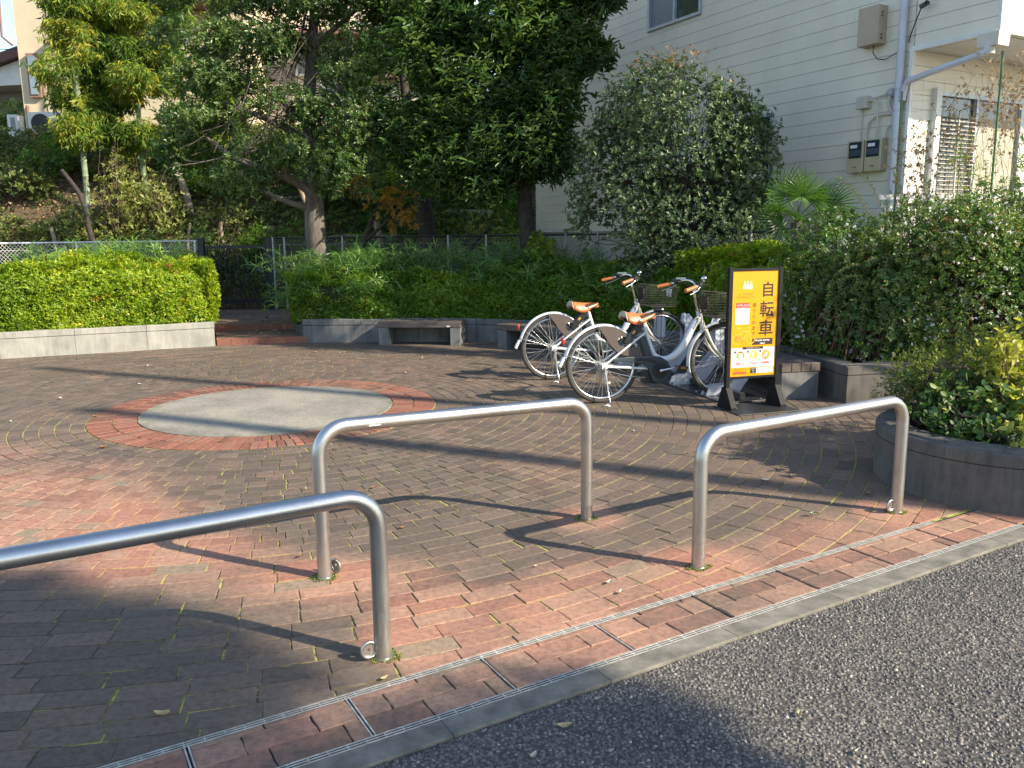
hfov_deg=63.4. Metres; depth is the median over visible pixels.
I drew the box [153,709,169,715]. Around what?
fallen leaf
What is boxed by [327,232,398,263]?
shrub
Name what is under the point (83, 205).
bare trunk
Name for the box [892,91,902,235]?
drainpipe
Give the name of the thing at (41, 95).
window
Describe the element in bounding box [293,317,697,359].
stone planter
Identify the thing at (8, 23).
sky
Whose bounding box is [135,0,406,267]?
evergreen tree
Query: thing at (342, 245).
chain link fence
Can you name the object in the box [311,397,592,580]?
bicycle barrier
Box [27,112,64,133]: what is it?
air conditioner
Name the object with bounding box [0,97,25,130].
tree
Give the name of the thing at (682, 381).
bicycle rack
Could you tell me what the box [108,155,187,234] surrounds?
shrub
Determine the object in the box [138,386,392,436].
concrete circle
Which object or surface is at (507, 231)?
shrub
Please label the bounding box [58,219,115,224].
log
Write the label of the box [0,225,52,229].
log
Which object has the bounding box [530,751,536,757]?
fallen leaf
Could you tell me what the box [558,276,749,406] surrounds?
city bicycle
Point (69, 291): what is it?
azalea hedge
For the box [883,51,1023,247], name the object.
dried vine
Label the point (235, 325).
brick steps
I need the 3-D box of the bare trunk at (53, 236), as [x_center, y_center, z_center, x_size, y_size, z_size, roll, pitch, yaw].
[-8.630,-2.365,15.710,0.161,1.212,0.101,-1,10,0]
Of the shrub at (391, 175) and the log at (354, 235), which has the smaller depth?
the log at (354, 235)
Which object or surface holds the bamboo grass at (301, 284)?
on the planter soil
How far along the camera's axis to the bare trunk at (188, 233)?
15.81 m
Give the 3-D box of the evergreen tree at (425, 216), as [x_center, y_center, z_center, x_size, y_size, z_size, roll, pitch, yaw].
[-1.891,-4.919,15.811,3.896,5.608,2.168,-1,10,0]
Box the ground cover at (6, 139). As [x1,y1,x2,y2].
[0,121,555,298]
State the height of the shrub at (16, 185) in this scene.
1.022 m
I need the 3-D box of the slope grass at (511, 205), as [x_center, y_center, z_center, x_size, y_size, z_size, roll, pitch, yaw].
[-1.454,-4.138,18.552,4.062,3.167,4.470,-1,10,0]
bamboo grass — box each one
[3,232,208,269]
[240,234,633,282]
[259,254,653,320]
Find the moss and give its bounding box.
[309,508,908,662]
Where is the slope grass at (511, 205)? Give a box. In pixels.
[345,146,535,261]
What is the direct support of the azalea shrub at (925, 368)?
in the stone planter at (975, 476)
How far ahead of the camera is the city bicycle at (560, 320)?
8.73 m
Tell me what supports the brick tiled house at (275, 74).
on the hillside
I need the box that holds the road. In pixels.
[372,541,1023,767]
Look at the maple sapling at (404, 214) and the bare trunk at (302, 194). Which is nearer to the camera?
the maple sapling at (404, 214)
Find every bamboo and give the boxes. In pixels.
[16,0,119,216]
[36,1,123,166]
[56,0,161,177]
[77,0,170,195]
[132,0,221,175]
[158,0,270,156]
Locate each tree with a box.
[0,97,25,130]
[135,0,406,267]
[303,2,495,269]
[358,0,636,263]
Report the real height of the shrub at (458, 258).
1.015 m
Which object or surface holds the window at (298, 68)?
in the brick tiled house at (275, 74)
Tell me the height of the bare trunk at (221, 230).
0.704 m
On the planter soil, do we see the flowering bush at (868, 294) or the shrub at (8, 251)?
the flowering bush at (868, 294)
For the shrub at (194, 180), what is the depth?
17.86 m
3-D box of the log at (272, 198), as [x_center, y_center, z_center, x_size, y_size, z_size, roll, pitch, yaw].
[-4.450,-4.050,18.060,1.604,0.150,0.095,0,10,2]
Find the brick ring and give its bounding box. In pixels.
[86,380,434,450]
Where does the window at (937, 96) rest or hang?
in the boarded house at (828, 78)
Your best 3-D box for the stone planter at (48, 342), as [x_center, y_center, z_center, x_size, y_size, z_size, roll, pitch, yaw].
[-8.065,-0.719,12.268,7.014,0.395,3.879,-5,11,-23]
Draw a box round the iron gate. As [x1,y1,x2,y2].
[196,238,275,309]
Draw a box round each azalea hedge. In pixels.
[0,246,221,331]
[281,256,702,330]
[673,236,841,346]
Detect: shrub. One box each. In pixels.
[0,157,64,201]
[0,238,36,264]
[15,138,87,178]
[22,186,90,249]
[52,237,101,254]
[89,133,134,240]
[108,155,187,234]
[112,228,185,259]
[173,217,264,275]
[181,133,257,200]
[186,194,253,233]
[235,215,306,267]
[245,112,305,181]
[288,148,364,210]
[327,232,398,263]
[381,156,452,199]
[420,246,495,273]
[464,206,510,249]
[481,222,541,263]
[561,44,787,290]
[870,307,1023,436]
[964,316,1023,447]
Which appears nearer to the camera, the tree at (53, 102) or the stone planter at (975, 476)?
the stone planter at (975, 476)
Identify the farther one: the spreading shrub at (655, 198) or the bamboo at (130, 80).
the bamboo at (130, 80)
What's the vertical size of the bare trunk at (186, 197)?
1.436 m
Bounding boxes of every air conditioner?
[7,114,24,138]
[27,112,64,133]
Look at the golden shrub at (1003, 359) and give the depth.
4.94 m
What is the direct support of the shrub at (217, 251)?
on the hillside
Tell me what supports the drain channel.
on the brick paving
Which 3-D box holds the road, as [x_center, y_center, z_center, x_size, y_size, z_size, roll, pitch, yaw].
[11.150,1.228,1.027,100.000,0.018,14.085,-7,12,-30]
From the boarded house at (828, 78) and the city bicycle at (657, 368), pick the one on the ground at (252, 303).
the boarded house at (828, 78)
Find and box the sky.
[0,0,495,90]
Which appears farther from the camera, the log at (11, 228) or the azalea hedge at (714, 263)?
the log at (11, 228)
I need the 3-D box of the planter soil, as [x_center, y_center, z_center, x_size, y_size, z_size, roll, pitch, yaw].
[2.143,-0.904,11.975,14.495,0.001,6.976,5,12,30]
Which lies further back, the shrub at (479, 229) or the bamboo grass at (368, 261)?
the shrub at (479, 229)
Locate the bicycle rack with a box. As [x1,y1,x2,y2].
[618,313,765,402]
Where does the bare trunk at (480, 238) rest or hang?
on the hillside
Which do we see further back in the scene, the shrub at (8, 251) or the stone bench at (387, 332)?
the shrub at (8, 251)
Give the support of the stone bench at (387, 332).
on the brick paving
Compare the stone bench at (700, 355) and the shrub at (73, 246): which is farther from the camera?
the shrub at (73, 246)
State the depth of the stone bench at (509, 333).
11.17 m
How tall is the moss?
0.016 m
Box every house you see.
[0,0,267,128]
[0,46,25,122]
[263,0,477,131]
[536,0,1023,323]
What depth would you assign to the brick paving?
4.36 m
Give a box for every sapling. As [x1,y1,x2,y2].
[341,171,421,258]
[514,230,565,270]
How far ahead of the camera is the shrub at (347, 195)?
17.78 m
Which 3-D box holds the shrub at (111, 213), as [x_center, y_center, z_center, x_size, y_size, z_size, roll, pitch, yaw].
[-8.007,-3.919,16.608,0.917,2.140,0.763,-1,10,0]
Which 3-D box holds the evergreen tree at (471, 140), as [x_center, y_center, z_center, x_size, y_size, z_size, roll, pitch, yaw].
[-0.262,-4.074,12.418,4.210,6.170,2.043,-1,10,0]
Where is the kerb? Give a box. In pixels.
[299,526,1023,767]
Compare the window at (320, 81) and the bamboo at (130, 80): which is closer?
the bamboo at (130, 80)
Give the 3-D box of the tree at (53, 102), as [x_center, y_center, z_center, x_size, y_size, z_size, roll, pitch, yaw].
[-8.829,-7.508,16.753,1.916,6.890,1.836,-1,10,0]
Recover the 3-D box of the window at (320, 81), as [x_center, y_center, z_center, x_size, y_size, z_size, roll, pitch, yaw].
[-4.695,-7.897,22.360,0.900,0.700,0.140,-1,10,0]
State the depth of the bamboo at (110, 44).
16.82 m
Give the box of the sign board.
[713,266,800,415]
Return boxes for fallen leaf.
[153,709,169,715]
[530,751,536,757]
[557,722,571,726]
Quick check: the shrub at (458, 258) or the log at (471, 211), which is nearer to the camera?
the shrub at (458, 258)
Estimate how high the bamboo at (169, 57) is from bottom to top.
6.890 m
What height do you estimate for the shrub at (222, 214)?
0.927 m
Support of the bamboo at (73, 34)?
on the hillside
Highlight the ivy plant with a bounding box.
[893,360,1023,444]
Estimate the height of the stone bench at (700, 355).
0.335 m
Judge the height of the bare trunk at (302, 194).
2.118 m
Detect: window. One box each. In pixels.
[25,53,43,97]
[296,54,305,76]
[320,81,351,104]
[646,0,701,31]
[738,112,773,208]
[924,87,1023,220]
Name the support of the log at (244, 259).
on the hillside
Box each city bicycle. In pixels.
[514,271,684,382]
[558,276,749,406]
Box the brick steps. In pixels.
[214,305,307,345]
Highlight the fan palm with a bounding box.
[748,163,868,252]
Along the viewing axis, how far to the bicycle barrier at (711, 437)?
3.90 m
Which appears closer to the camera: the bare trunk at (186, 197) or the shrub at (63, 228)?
the shrub at (63, 228)
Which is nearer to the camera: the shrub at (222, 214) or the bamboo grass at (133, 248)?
the bamboo grass at (133, 248)
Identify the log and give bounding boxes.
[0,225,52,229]
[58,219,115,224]
[208,256,263,263]
[271,195,343,201]
[326,234,394,240]
[347,218,416,223]
[433,210,491,215]
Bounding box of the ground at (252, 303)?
[219,298,286,304]
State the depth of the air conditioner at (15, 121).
20.04 m
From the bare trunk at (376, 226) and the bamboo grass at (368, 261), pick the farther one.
the bare trunk at (376, 226)
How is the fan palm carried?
on the planter soil
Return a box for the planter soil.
[295,323,975,362]
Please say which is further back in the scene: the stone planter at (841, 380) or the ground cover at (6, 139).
the ground cover at (6, 139)
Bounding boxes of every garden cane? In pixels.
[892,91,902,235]
[989,50,1003,210]
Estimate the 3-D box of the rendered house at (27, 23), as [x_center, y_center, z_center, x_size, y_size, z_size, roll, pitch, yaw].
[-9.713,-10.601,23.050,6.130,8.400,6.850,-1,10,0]
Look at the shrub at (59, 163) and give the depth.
17.75 m
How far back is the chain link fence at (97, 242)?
14.32 m
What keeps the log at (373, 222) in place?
on the hillside
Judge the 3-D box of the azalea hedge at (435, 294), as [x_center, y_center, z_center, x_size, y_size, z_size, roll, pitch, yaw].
[-0.101,-1.341,11.993,6.990,1.014,2.363,3,11,22]
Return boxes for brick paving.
[0,341,966,767]
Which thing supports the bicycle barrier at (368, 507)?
on the brick paving
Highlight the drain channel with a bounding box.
[97,510,1023,767]
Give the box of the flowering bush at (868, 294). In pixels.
[768,144,1023,364]
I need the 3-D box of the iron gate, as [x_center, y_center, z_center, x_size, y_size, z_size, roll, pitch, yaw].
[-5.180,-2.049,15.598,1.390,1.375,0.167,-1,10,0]
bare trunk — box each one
[49,227,59,254]
[60,169,97,249]
[170,156,195,221]
[186,223,190,249]
[219,222,224,243]
[267,226,274,235]
[297,188,306,269]
[374,221,385,250]
[466,227,490,262]
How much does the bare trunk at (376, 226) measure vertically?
1.019 m
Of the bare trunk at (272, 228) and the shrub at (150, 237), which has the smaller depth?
the shrub at (150, 237)
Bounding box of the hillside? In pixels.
[0,137,542,298]
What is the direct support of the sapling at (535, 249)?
on the planter soil
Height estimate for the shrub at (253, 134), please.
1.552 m
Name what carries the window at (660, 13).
in the boarded house at (828, 78)
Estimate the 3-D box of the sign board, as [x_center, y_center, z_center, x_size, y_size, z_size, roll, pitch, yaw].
[2.110,-0.382,7.077,0.600,1.215,0.420,-4,11,-16]
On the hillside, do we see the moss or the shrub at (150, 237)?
the shrub at (150, 237)
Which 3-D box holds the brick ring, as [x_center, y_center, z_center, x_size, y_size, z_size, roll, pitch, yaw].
[-2.182,0.221,7.466,2.967,0.021,2.967,-1,10,0]
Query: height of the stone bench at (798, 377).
0.335 m
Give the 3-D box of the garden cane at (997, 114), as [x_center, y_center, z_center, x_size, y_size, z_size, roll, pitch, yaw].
[4.847,-1.884,8.410,0.040,2.840,0.022,-1,10,0]
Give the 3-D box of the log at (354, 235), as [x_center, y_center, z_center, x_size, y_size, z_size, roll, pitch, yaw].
[-3.438,-3.046,17.327,2.005,0.180,0.124,-1,10,-2]
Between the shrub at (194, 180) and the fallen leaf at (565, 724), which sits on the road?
the fallen leaf at (565, 724)
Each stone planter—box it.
[0,321,214,358]
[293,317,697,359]
[706,336,1022,402]
[873,402,1023,524]
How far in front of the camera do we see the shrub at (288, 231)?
16.39 m
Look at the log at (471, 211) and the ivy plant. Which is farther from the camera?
the log at (471, 211)
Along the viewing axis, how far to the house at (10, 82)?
29.31 m
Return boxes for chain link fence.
[0,240,197,263]
[271,229,942,308]
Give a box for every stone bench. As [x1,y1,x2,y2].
[378,319,465,345]
[497,321,586,353]
[634,332,724,373]
[750,352,819,399]
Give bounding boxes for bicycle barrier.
[0,490,392,661]
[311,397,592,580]
[690,396,908,569]
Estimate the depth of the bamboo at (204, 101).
17.86 m
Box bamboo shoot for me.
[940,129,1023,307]

